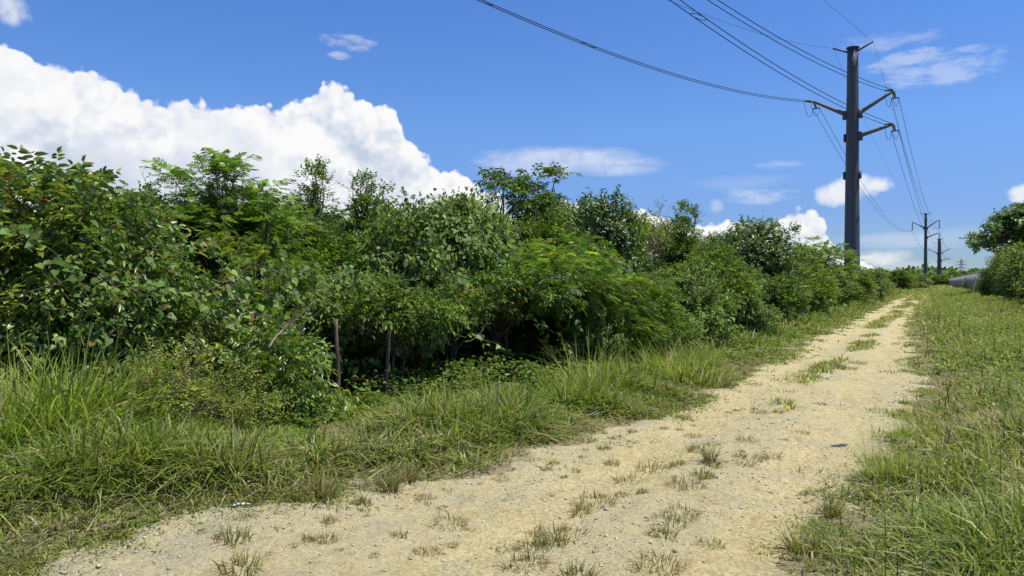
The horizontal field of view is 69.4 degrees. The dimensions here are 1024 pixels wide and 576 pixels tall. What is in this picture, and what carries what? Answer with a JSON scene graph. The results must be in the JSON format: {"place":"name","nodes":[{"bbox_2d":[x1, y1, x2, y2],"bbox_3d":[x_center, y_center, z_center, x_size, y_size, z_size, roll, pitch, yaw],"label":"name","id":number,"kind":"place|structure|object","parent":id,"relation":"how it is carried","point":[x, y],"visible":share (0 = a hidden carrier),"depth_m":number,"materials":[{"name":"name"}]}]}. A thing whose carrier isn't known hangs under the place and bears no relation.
{"place":"outdoors","nodes":[
{"label":"outdoors","id":0,"kind":"place"},
{"bbox_2d":[124,176,815,388],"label":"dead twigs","id":1,"kind":"object","parent":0,"point":[406,284],"depth_m":9.12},
{"bbox_2d":[9,296,933,575],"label":"dirt track","id":2,"kind":"structure","parent":0,"point":[824,430],"depth_m":5.30,"materials":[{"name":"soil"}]},
{"bbox_2d":[198,521,254,546],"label":"grass tuft","id":3,"kind":"object","parent":2,"relation":"on","point":[245,535],"visible":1,"depth_m":4.51,"materials":[{"name":"plant"}]},
{"bbox_2d":[210,544,274,575],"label":"grass tuft","id":4,"kind":"object","parent":2,"relation":"on","point":[239,561],"visible":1,"depth_m":4.12,"materials":[{"name":"plant"}]},
{"bbox_2d":[279,465,355,502],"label":"grass tuft","id":5,"kind":"object","parent":2,"relation":"on","point":[324,491],"visible":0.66,"depth_m":5.38,"materials":[{"name":"plant"}]},
{"bbox_2d":[362,465,417,492],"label":"grass tuft","id":6,"kind":"object","parent":2,"relation":"on","point":[391,486],"visible":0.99,"depth_m":5.61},
{"bbox_2d":[392,460,430,482],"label":"grass tuft","id":7,"kind":"object","parent":2,"relation":"on","point":[412,476],"visible":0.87,"depth_m":5.88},
{"bbox_2d":[424,510,471,530],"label":"grass tuft","id":8,"kind":"object","parent":2,"relation":"on","point":[458,517],"visible":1,"depth_m":4.96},
{"bbox_2d":[498,544,552,573],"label":"grass tuft","id":9,"kind":"object","parent":2,"relation":"on","point":[532,563],"visible":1,"depth_m":4.34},
{"bbox_2d":[512,532,552,550],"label":"grass tuft","id":10,"kind":"object","parent":2,"relation":"on","point":[532,543],"visible":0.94,"depth_m":4.67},
{"bbox_2d":[533,528,570,547],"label":"grass tuft","id":11,"kind":"object","parent":2,"relation":"on","point":[558,541],"visible":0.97,"depth_m":4.67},
{"bbox_2d":[533,520,590,544],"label":"grass tuft","id":12,"kind":"object","parent":2,"relation":"on","point":[553,528],"visible":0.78,"depth_m":4.82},
{"bbox_2d":[548,557,602,575],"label":"grass tuft","id":13,"kind":"object","parent":2,"relation":"on","point":[575,570],"visible":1,"depth_m":4.15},
{"bbox_2d":[562,501,595,516],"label":"grass tuft","id":14,"kind":"object","parent":2,"relation":"on","point":[577,510],"visible":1,"depth_m":5.23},
{"bbox_2d":[570,486,619,508],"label":"grass tuft","id":15,"kind":"object","parent":2,"relation":"on","point":[613,498],"visible":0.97,"depth_m":5.46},
{"bbox_2d":[635,459,673,473],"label":"grass tuft","id":16,"kind":"object","parent":2,"relation":"on","point":[652,470],"visible":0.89,"depth_m":6.43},
{"bbox_2d":[626,548,688,575],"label":"grass tuft","id":17,"kind":"object","parent":2,"relation":"on","point":[655,556],"visible":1,"depth_m":4.22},
{"bbox_2d":[644,522,681,540],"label":"grass tuft","id":18,"kind":"object","parent":2,"relation":"on","point":[667,533],"visible":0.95,"depth_m":4.75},
{"bbox_2d":[643,510,688,528],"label":"grass tuft","id":19,"kind":"object","parent":2,"relation":"on","point":[678,518],"visible":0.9,"depth_m":5.02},
{"bbox_2d":[659,502,704,520],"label":"grass tuft","id":20,"kind":"object","parent":2,"relation":"on","point":[685,510],"visible":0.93,"depth_m":5.18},
{"bbox_2d":[664,472,707,489],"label":"grass tuft","id":21,"kind":"object","parent":2,"relation":"on","point":[684,483],"visible":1,"depth_m":5.77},
{"bbox_2d":[693,441,727,466],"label":"grass tuft","id":22,"kind":"object","parent":2,"relation":"on","point":[707,456],"visible":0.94,"depth_m":6.56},
{"bbox_2d":[758,514,845,562],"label":"grass tuft","id":23,"kind":"object","parent":2,"relation":"on","point":[796,540],"visible":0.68,"depth_m":4.53,"materials":[{"name":"plant"}]},
{"bbox_2d":[803,491,864,517],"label":"grass tuft","id":24,"kind":"object","parent":2,"relation":"on","point":[832,510],"visible":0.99,"depth_m":5.14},
{"bbox_2d":[0,291,1011,575],"bbox_3d":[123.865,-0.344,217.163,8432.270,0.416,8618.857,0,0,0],"label":"ground","id":25,"kind":"structure","parent":0,"point":[515,457],"depth_m":6.20,"materials":[{"name":"green plant"}]},
{"bbox_2d":[0,348,137,461],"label":"tall grass clump","id":26,"kind":"object","parent":25,"relation":"on","point":[8,441],"visible":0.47,"depth_m":5.71,"materials":[{"name":"plant"}]},
{"bbox_2d":[0,166,211,400],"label":"glossy shrub","id":27,"kind":"object","parent":25,"relation":"on","point":[140,223],"visible":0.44,"depth_m":7.88,"materials":[{"name":"green plant"}]},
{"bbox_2d":[0,145,213,399],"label":"glossy shrub","id":28,"kind":"object","parent":25,"relation":"on","point":[13,254],"visible":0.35,"depth_m":7.79,"materials":[{"name":"green plant"}]},
{"bbox_2d":[0,322,243,475],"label":"tall grass clump","id":29,"kind":"object","parent":25,"relation":"on","point":[47,415],"visible":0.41,"depth_m":6.05,"materials":[{"name":"plant"}]},
{"bbox_2d":[0,314,254,439],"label":"tall grass clump","id":30,"kind":"object","parent":25,"relation":"on","point":[77,391],"visible":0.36,"depth_m":6.34,"materials":[{"name":"plant"}]},
{"bbox_2d":[35,353,227,439],"bbox_3d":[-3.464,0.983,6.680,1.941,0.869,1.861,0,1,42],"label":"tall grass clump","id":31,"kind":"object","parent":25,"relation":"on","point":[165,397],"visible":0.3,"depth_m":6.60,"materials":[{"name":"plant"}]},
{"bbox_2d":[103,173,217,354],"bbox_3d":[-5.425,-0.035,10.577,2.195,3.416,2.129,0,1,8],"label":"thicket shrub","id":32,"kind":"object","parent":25,"relation":"on","point":[175,203],"visible":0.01,"depth_m":10.98,"materials":[{"name":"green plant"}]},
{"bbox_2d":[45,147,329,296],"bbox_3d":[-5.012,-0.368,11.694,3.964,3.610,3.407,0,0,0],"label":"umbrella tree","id":33,"kind":"object","parent":25,"relation":"on","point":[209,210],"visible":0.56,"depth_m":11.33,"materials":[{"name":"green plant"}]},
{"bbox_2d":[108,326,301,433],"bbox_3d":[-2.924,0.953,7.022,1.760,1.234,1.485,0,1,-34],"label":"bramble bush","id":34,"kind":"object","parent":25,"relation":"on","point":[221,403],"visible":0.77,"depth_m":6.94,"materials":[{"name":"green plant"}]},
{"bbox_2d":[116,260,309,402],"bbox_3d":[-3.563,0.889,8.958,2.329,2.475,2.464,0,1,-19],"label":"glossy shrub","id":35,"kind":"object","parent":25,"relation":"on","point":[216,338],"visible":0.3,"depth_m":8.63,"materials":[{"name":"green plant"}]},
{"bbox_2d":[191,190,324,324],"bbox_3d":[-3.587,-0.001,10.858,2.084,2.946,2.044,0,1,-30],"label":"feathery tree","id":36,"kind":"object","parent":25,"relation":"on","point":[266,254],"visible":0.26,"depth_m":10.63,"materials":[{"name":"green plant"}]},
{"bbox_2d":[186,307,366,420],"bbox_3d":[-2.548,1.076,8.017,1.675,1.750,1.772,0,1,30],"label":"glossy shrub","id":37,"kind":"object","parent":25,"relation":"on","point":[276,358],"visible":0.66,"depth_m":7.77,"materials":[{"name":"green plant"}]},
{"bbox_2d":[229,258,340,378],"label":"thicket shrub","id":38,"kind":"object","parent":25,"relation":"on","point":[309,283],"visible":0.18,"depth_m":9.49,"materials":[{"name":"green plant"}]},
{"bbox_2d":[252,206,364,367],"bbox_3d":[-3.220,0.175,13.143,3.215,3.258,2.550,0,1,-30],"label":"thicket shrub","id":39,"kind":"object","parent":25,"relation":"on","point":[326,248],"visible":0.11,"depth_m":12.55,"materials":[{"name":"green plant"}]},
{"bbox_2d":[287,154,352,251],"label":"upright tree","id":40,"kind":"object","parent":25,"relation":"on","point":[313,194],"visible":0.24,"depth_m":14.12,"materials":[{"name":"green plant"}]},
{"bbox_2d":[333,319,340,403],"bbox_3d":[-2.061,0.974,8.725,0.092,1.212,0.066,0,0,0],"label":"fence post","id":41,"kind":"object","parent":25,"relation":"on","point":[337,356],"visible":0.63,"depth_m":8.70,"materials":[{"name":"brown wood"}]},
{"bbox_2d":[290,261,384,382],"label":"tree","id":42,"kind":"object","parent":25,"relation":"on","point":[360,339],"visible":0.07,"depth_m":10.23,"materials":[{"name":"green plant"}]},
{"bbox_2d":[300,199,394,239],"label":"dense tree","id":43,"kind":"object","parent":25,"relation":"on","point":[339,216],"visible":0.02,"depth_m":18.73,"materials":[{"name":"green plant"}]},
{"bbox_2d":[316,167,404,355],"bbox_3d":[-2.674,-0.457,14.448,2.521,3.754,2.202,0,1,14],"label":"upright tree","id":44,"kind":"object","parent":25,"relation":"on","point":[365,198],"visible":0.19,"depth_m":14.22,"materials":[{"name":"green plant"}]},
{"bbox_2d":[323,209,417,370],"bbox_3d":[-2.437,0.222,12.728,2.334,3.153,2.943,0,1,-37],"label":"thicket shrub","id":45,"kind":"object","parent":25,"relation":"on","point":[360,352],"visible":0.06,"depth_m":12.37,"materials":[{"name":"green plant"}]},
{"bbox_2d":[339,179,409,237],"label":"thicket shrub","id":46,"kind":"object","parent":25,"relation":"on","point":[351,219],"visible":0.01,"depth_m":15.96,"materials":[{"name":"green plant"}]},
{"bbox_2d":[296,270,476,393],"bbox_3d":[-1.677,0.604,9.853,2.421,1.736,2.022,0,1,-11],"label":"overhanging tree","id":47,"kind":"object","parent":25,"relation":"on","point":[383,313],"visible":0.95,"depth_m":9.42,"materials":[{"name":"green plant"}]},
{"bbox_2d":[385,329,390,394],"bbox_3d":[-1.559,1.039,9.247,0.099,1.045,0.064,0,0,0],"label":"fence post","id":48,"kind":"object","parent":25,"relation":"on","point":[387,358],"visible":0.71,"depth_m":9.23,"materials":[{"name":"brown wood"}]},
{"bbox_2d":[341,382,473,405],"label":"bramble bush","id":49,"kind":"object","parent":25,"relation":"on","point":[367,396],"visible":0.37,"depth_m":9.14,"materials":[{"name":"green plant"}]},
{"bbox_2d":[0,223,835,396],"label":"climbing vine","id":50,"kind":"object","parent":25,"relation":"on","point":[27,231],"depth_m":8.21,"materials":[{"name":"plant"}]},
{"bbox_2d":[406,290,452,381],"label":"tree","id":51,"kind":"object","parent":25,"relation":"on","point":[421,352],"visible":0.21,"depth_m":10.23,"materials":[{"name":"green plant"}]},
{"bbox_2d":[349,186,520,373],"bbox_3d":[-1.147,-0.116,11.932,2.850,3.205,2.584,0,1,-17],"label":"tree","id":52,"kind":"object","parent":25,"relation":"on","point":[442,231],"visible":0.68,"depth_m":11.40,"materials":[{"name":"green plant"}]},
{"bbox_2d":[2,299,879,436],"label":"ground vines","id":53,"kind":"object","parent":25,"relation":"on","point":[524,368],"visible":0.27,"depth_m":9.68,"materials":[{"name":"green plant"}]},
{"bbox_2d":[400,192,498,217],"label":"dense tree","id":54,"kind":"object","parent":25,"relation":"on","point":[443,196],"visible":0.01,"depth_m":18.79,"materials":[{"name":"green plant"}]},
{"bbox_2d":[409,265,513,381],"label":"overhanging tree","id":55,"kind":"object","parent":25,"relation":"on","point":[479,307],"visible":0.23,"depth_m":10.65,"materials":[{"name":"green plant"}]},
{"bbox_2d":[448,367,496,391],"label":"bramble bush","id":56,"kind":"object","parent":25,"relation":"on","point":[469,376],"visible":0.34,"depth_m":9.52,"materials":[{"name":"green plant"}]},
{"bbox_2d":[405,318,540,367],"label":"thicket shrub","id":57,"kind":"object","parent":25,"relation":"on","point":[465,350],"visible":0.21,"depth_m":12.62,"materials":[{"name":"green plant"}]},
{"bbox_2d":[448,184,527,350],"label":"thicket shrub","id":58,"kind":"object","parent":25,"relation":"on","point":[515,237],"depth_m":14.39,"materials":[{"name":"green plant"}]},
{"bbox_2d":[448,248,590,374],"bbox_3d":[-0.083,0.405,11.520,2.579,2.080,2.154,0,1,31],"label":"overhanging tree","id":59,"kind":"object","parent":25,"relation":"on","point":[557,295],"visible":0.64,"depth_m":11.12,"materials":[{"name":"green plant"}]},
{"bbox_2d":[469,160,588,261],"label":"emergent tree","id":60,"kind":"object","parent":25,"relation":"on","point":[544,200],"visible":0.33,"depth_m":16.20,"materials":[{"name":"green plant"}]},
{"bbox_2d":[479,307,581,362],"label":"thicket shrub","id":61,"kind":"object","parent":25,"relation":"on","point":[530,326],"visible":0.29,"depth_m":13.38,"materials":[{"name":"green plant"}]},
{"bbox_2d":[310,316,789,400],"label":"leaf litter","id":62,"kind":"object","parent":25,"relation":"on","point":[348,386],"visible":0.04,"depth_m":11.29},
{"bbox_2d":[508,239,591,362],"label":"overhanging tree","id":63,"kind":"object","parent":25,"relation":"on","point":[526,251],"visible":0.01,"depth_m":13.36,"materials":[{"name":"green plant"}]},
{"bbox_2d":[509,203,601,348],"bbox_3d":[0.766,-0.002,16.219,2.790,3.669,3.518,0,1,31],"label":"thicket shrub","id":64,"kind":"object","parent":25,"relation":"on","point":[540,228],"visible":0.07,"depth_m":15.24,"materials":[{"name":"green plant"}]},
{"bbox_2d":[506,229,629,368],"bbox_3d":[0.735,0.210,12.549,2.885,2.466,2.643,0,1,-25],"label":"feathery tree","id":65,"kind":"object","parent":25,"relation":"on","point":[543,255],"visible":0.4,"depth_m":12.06,"materials":[{"name":"green plant"}]},
{"bbox_2d":[513,352,624,401],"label":"tall grass clump","id":66,"kind":"object","parent":25,"relation":"on","point":[565,388],"visible":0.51,"depth_m":9.13,"materials":[{"name":"plant"}]},
{"bbox_2d":[504,325,666,391],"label":"tall grass clump","id":67,"kind":"object","parent":25,"relation":"on","point":[591,373],"visible":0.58,"depth_m":9.99,"materials":[{"name":"plant"}]},
{"bbox_2d":[551,296,634,366],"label":"thicket shrub","id":68,"kind":"object","parent":25,"relation":"on","point":[591,326],"visible":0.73,"depth_m":12.05,"materials":[{"name":"green plant"}]},
{"bbox_2d":[549,248,680,366],"bbox_3d":[1.802,0.384,12.973,2.214,2.194,2.171,0,1,18],"label":"feathery tree","id":69,"kind":"object","parent":25,"relation":"on","point":[622,307],"visible":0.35,"depth_m":12.64,"materials":[{"name":"green plant"}]},
{"bbox_2d":[566,184,667,280],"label":"dense tree","id":70,"kind":"object","parent":25,"relation":"on","point":[597,220],"visible":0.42,"depth_m":17.81,"materials":[{"name":"green plant"}]},
{"bbox_2d":[580,331,686,381],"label":"tall grass clump","id":71,"kind":"object","parent":25,"relation":"on","point":[643,367],"visible":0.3,"depth_m":10.97,"materials":[{"name":"plant"}]},
{"bbox_2d":[608,195,690,272],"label":"thicket shrub","id":72,"kind":"object","parent":25,"relation":"on","point":[651,224],"visible":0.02,"depth_m":23.66,"materials":[{"name":"green plant"}]},
{"bbox_2d":[625,198,686,283],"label":"pale tree","id":73,"kind":"object","parent":25,"relation":"on","point":[658,245],"visible":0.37,"depth_m":21.26,"materials":[{"name":"green plant"}]},
{"bbox_2d":[606,271,707,360],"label":"thicket shrub","id":74,"kind":"object","parent":25,"relation":"on","point":[669,312],"visible":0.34,"depth_m":13.40,"materials":[{"name":"green plant"}]},
{"bbox_2d":[655,197,708,276],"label":"upright tree","id":75,"kind":"object","parent":25,"relation":"on","point":[683,241],"visible":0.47,"depth_m":22.35,"materials":[{"name":"green plant"}]},
{"bbox_2d":[622,322,757,383],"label":"tall grass clump","id":76,"kind":"object","parent":25,"relation":"on","point":[678,371],"visible":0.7,"depth_m":11.53,"materials":[{"name":"plant"}]},
{"bbox_2d":[641,249,745,347],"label":"thicket shrub","id":77,"kind":"object","parent":25,"relation":"on","point":[698,305],"visible":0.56,"depth_m":15.97,"materials":[{"name":"green plant"}]},
{"bbox_2d":[661,356,749,387],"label":"tall grass clump","id":78,"kind":"object","parent":25,"relation":"on","point":[720,379],"visible":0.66,"depth_m":11.26,"materials":[{"name":"plant"}]},
{"bbox_2d":[694,229,746,260],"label":"dense tree","id":79,"kind":"object","parent":25,"relation":"on","point":[719,234],"visible":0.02,"depth_m":33.81,"materials":[{"name":"green plant"}]},
{"bbox_2d":[679,232,764,335],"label":"thicket shrub","id":80,"kind":"object","parent":25,"relation":"on","point":[718,253],"visible":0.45,"depth_m":19.42,"materials":[{"name":"green plant"}]},
{"bbox_2d":[714,278,785,336],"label":"thicket shrub","id":81,"kind":"object","parent":25,"relation":"on","point":[759,321],"visible":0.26,"depth_m":19.40,"materials":[{"name":"green plant"}]},
{"bbox_2d":[718,213,815,306],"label":"dense tree","id":82,"kind":"object","parent":25,"relation":"on","point":[769,258],"visible":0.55,"depth_m":28.55,"materials":[{"name":"green plant"}]},
{"bbox_2d":[757,270,814,324],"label":"thicket shrub","id":83,"kind":"object","parent":25,"relation":"on","point":[786,295],"visible":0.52,"depth_m":24.98,"materials":[{"name":"green plant"}]},
{"bbox_2d":[783,242,827,278],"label":"thicket shrub","id":84,"kind":"object","parent":25,"relation":"on","point":[819,266],"visible":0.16,"depth_m":43.77,"materials":[{"name":"green plant"}]},
{"bbox_2d":[785,257,846,315],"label":"thicket shrub","id":85,"kind":"object","parent":25,"relation":"on","point":[824,294],"visible":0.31,"depth_m":31.25,"materials":[{"name":"green plant"}]},
{"bbox_2d":[785,236,869,289],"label":"feathery tree","id":86,"kind":"object","parent":25,"relation":"on","point":[849,268],"visible":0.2,"depth_m":46.22,"materials":[{"name":"green plant"}]},
{"bbox_2d":[812,264,862,306],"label":"thicket shrub","id":87,"kind":"object","parent":25,"relation":"on","point":[851,286],"visible":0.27,"depth_m":39.29,"materials":[{"name":"green plant"}]},
{"bbox_2d":[804,41,898,294],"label":"utility pole","id":88,"kind":"object","parent":25,"relation":"on","point":[853,136],"visible":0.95,"depth_m":54.52,"materials":[{"name":"metal"}]},
{"bbox_2d":[478,0,810,101],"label":"power line","id":89,"kind":"object","parent":88,"relation":"attached to","point":[490,4],"visible":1,"depth_m":36.97,"materials":[{"name":"metal"}]},
{"bbox_2d":[670,0,891,124],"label":"power line","id":90,"kind":"object","parent":88,"relation":"attached to","point":[765,58],"visible":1,"depth_m":36.56,"materials":[{"name":"metal"}]},
{"bbox_2d":[707,0,891,90],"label":"power line","id":91,"kind":"object","parent":88,"relation":"attached to","point":[792,45],"visible":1,"depth_m":39.35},
{"bbox_2d":[758,284,961,410],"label":"median grass","id":92,"kind":"structure","parent":25,"relation":"on","point":[912,294],"depth_m":18.60,"materials":[{"name":"plant"}]},
{"bbox_2d":[699,287,1023,575],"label":"roadside grass","id":93,"kind":"structure","parent":25,"relation":"on","point":[929,496],"depth_m":5.45,"materials":[{"name":"plant"}]},
{"bbox_2d":[842,270,881,301],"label":"thicket shrub","id":94,"kind":"object","parent":25,"relation":"on","point":[867,284],"visible":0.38,"depth_m":48.13,"materials":[{"name":"green plant"}]},
{"bbox_2d":[861,266,896,299],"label":"thicket shrub","id":95,"kind":"object","parent":25,"relation":"on","point":[880,282],"visible":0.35,"depth_m":57.42,"materials":[{"name":"green plant"}]},
{"bbox_2d":[823,410,943,483],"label":"tall grass clump","id":96,"kind":"object","parent":25,"relation":"on","point":[892,462],"visible":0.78,"depth_m":6.04,"materials":[{"name":"plant"}]},
{"bbox_2d":[886,267,920,288],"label":"bush","id":97,"kind":"object","parent":25,"relation":"on","point":[901,278],"visible":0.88,"depth_m":116.94,"materials":[{"name":"green plant"}]},
{"bbox_2d":[825,264,995,277],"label":"woodland","id":98,"kind":"object","parent":25,"relation":"on","point":[931,271],"visible":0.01,"depth_m":341.95,"materials":[{"name":"green plant"}]},
{"bbox_2d":[859,391,967,442],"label":"tall grass clump","id":99,"kind":"object","parent":25,"relation":"on","point":[908,432],"visible":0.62,"depth_m":7.44,"materials":[{"name":"plant"}]},
{"bbox_2d":[908,272,932,288],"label":"bush","id":100,"kind":"object","parent":25,"relation":"on","point":[923,283],"visible":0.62,"depth_m":148.55,"materials":[{"name":"green plant"}]},
{"bbox_2d":[912,212,940,280],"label":"utility pole","id":101,"kind":"object","parent":25,"relation":"on","point":[925,243],"visible":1,"depth_m":184.61,"materials":[{"name":"metal"}]},
{"bbox_2d":[929,238,949,274],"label":"utility pole","id":102,"kind":"object","parent":25,"relation":"on","point":[939,260],"visible":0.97,"depth_m":289.34,"materials":[{"name":"metal"}]},
{"bbox_2d":[927,274,952,285],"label":"bush","id":103,"kind":"object","parent":25,"relation":"on","point":[936,279],"visible":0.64,"depth_m":213.49,"materials":[{"name":"green plant"}]},
{"bbox_2d":[947,270,1014,290],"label":"concrete fence","id":104,"kind":"object","parent":25,"relation":"on","point":[971,279],"visible":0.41,"depth_m":92.69,"materials":[{"name":"concrete"}]},
{"bbox_2d":[973,252,1007,299],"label":"vine hedge","id":105,"kind":"object","parent":25,"relation":"on","point":[985,287],"visible":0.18,"depth_m":48.42,"materials":[{"name":"green plant"}]},
{"bbox_2d":[959,201,1023,254],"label":"broadleaf tree","id":106,"kind":"object","parent":25,"relation":"on","point":[1006,227],"visible":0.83,"depth_m":64.03,"materials":[{"name":"green plant"}]},
{"bbox_2d":[987,245,1017,298],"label":"vine hedge","id":107,"kind":"object","parent":25,"relation":"on","point":[998,261],"visible":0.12,"depth_m":42.51,"materials":[{"name":"green plant"}]},
{"bbox_2d":[990,240,1023,302],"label":"vine hedge","id":108,"kind":"object","parent":25,"relation":"on","point":[1016,256],"visible":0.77,"depth_m":35.76,"materials":[{"name":"green plant"}]},
{"bbox_2d":[1004,258,1023,301],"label":"vine hedge","id":109,"kind":"object","parent":25,"relation":"on","point":[1020,287],"visible":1,"depth_m":28.66,"materials":[{"name":"green plant"}]},
{"bbox_2d":[0,0,1023,272],"label":"sky","id":110,"kind":"structure","parent":0,"point":[423,95],"materials":[{"name":"blue"}]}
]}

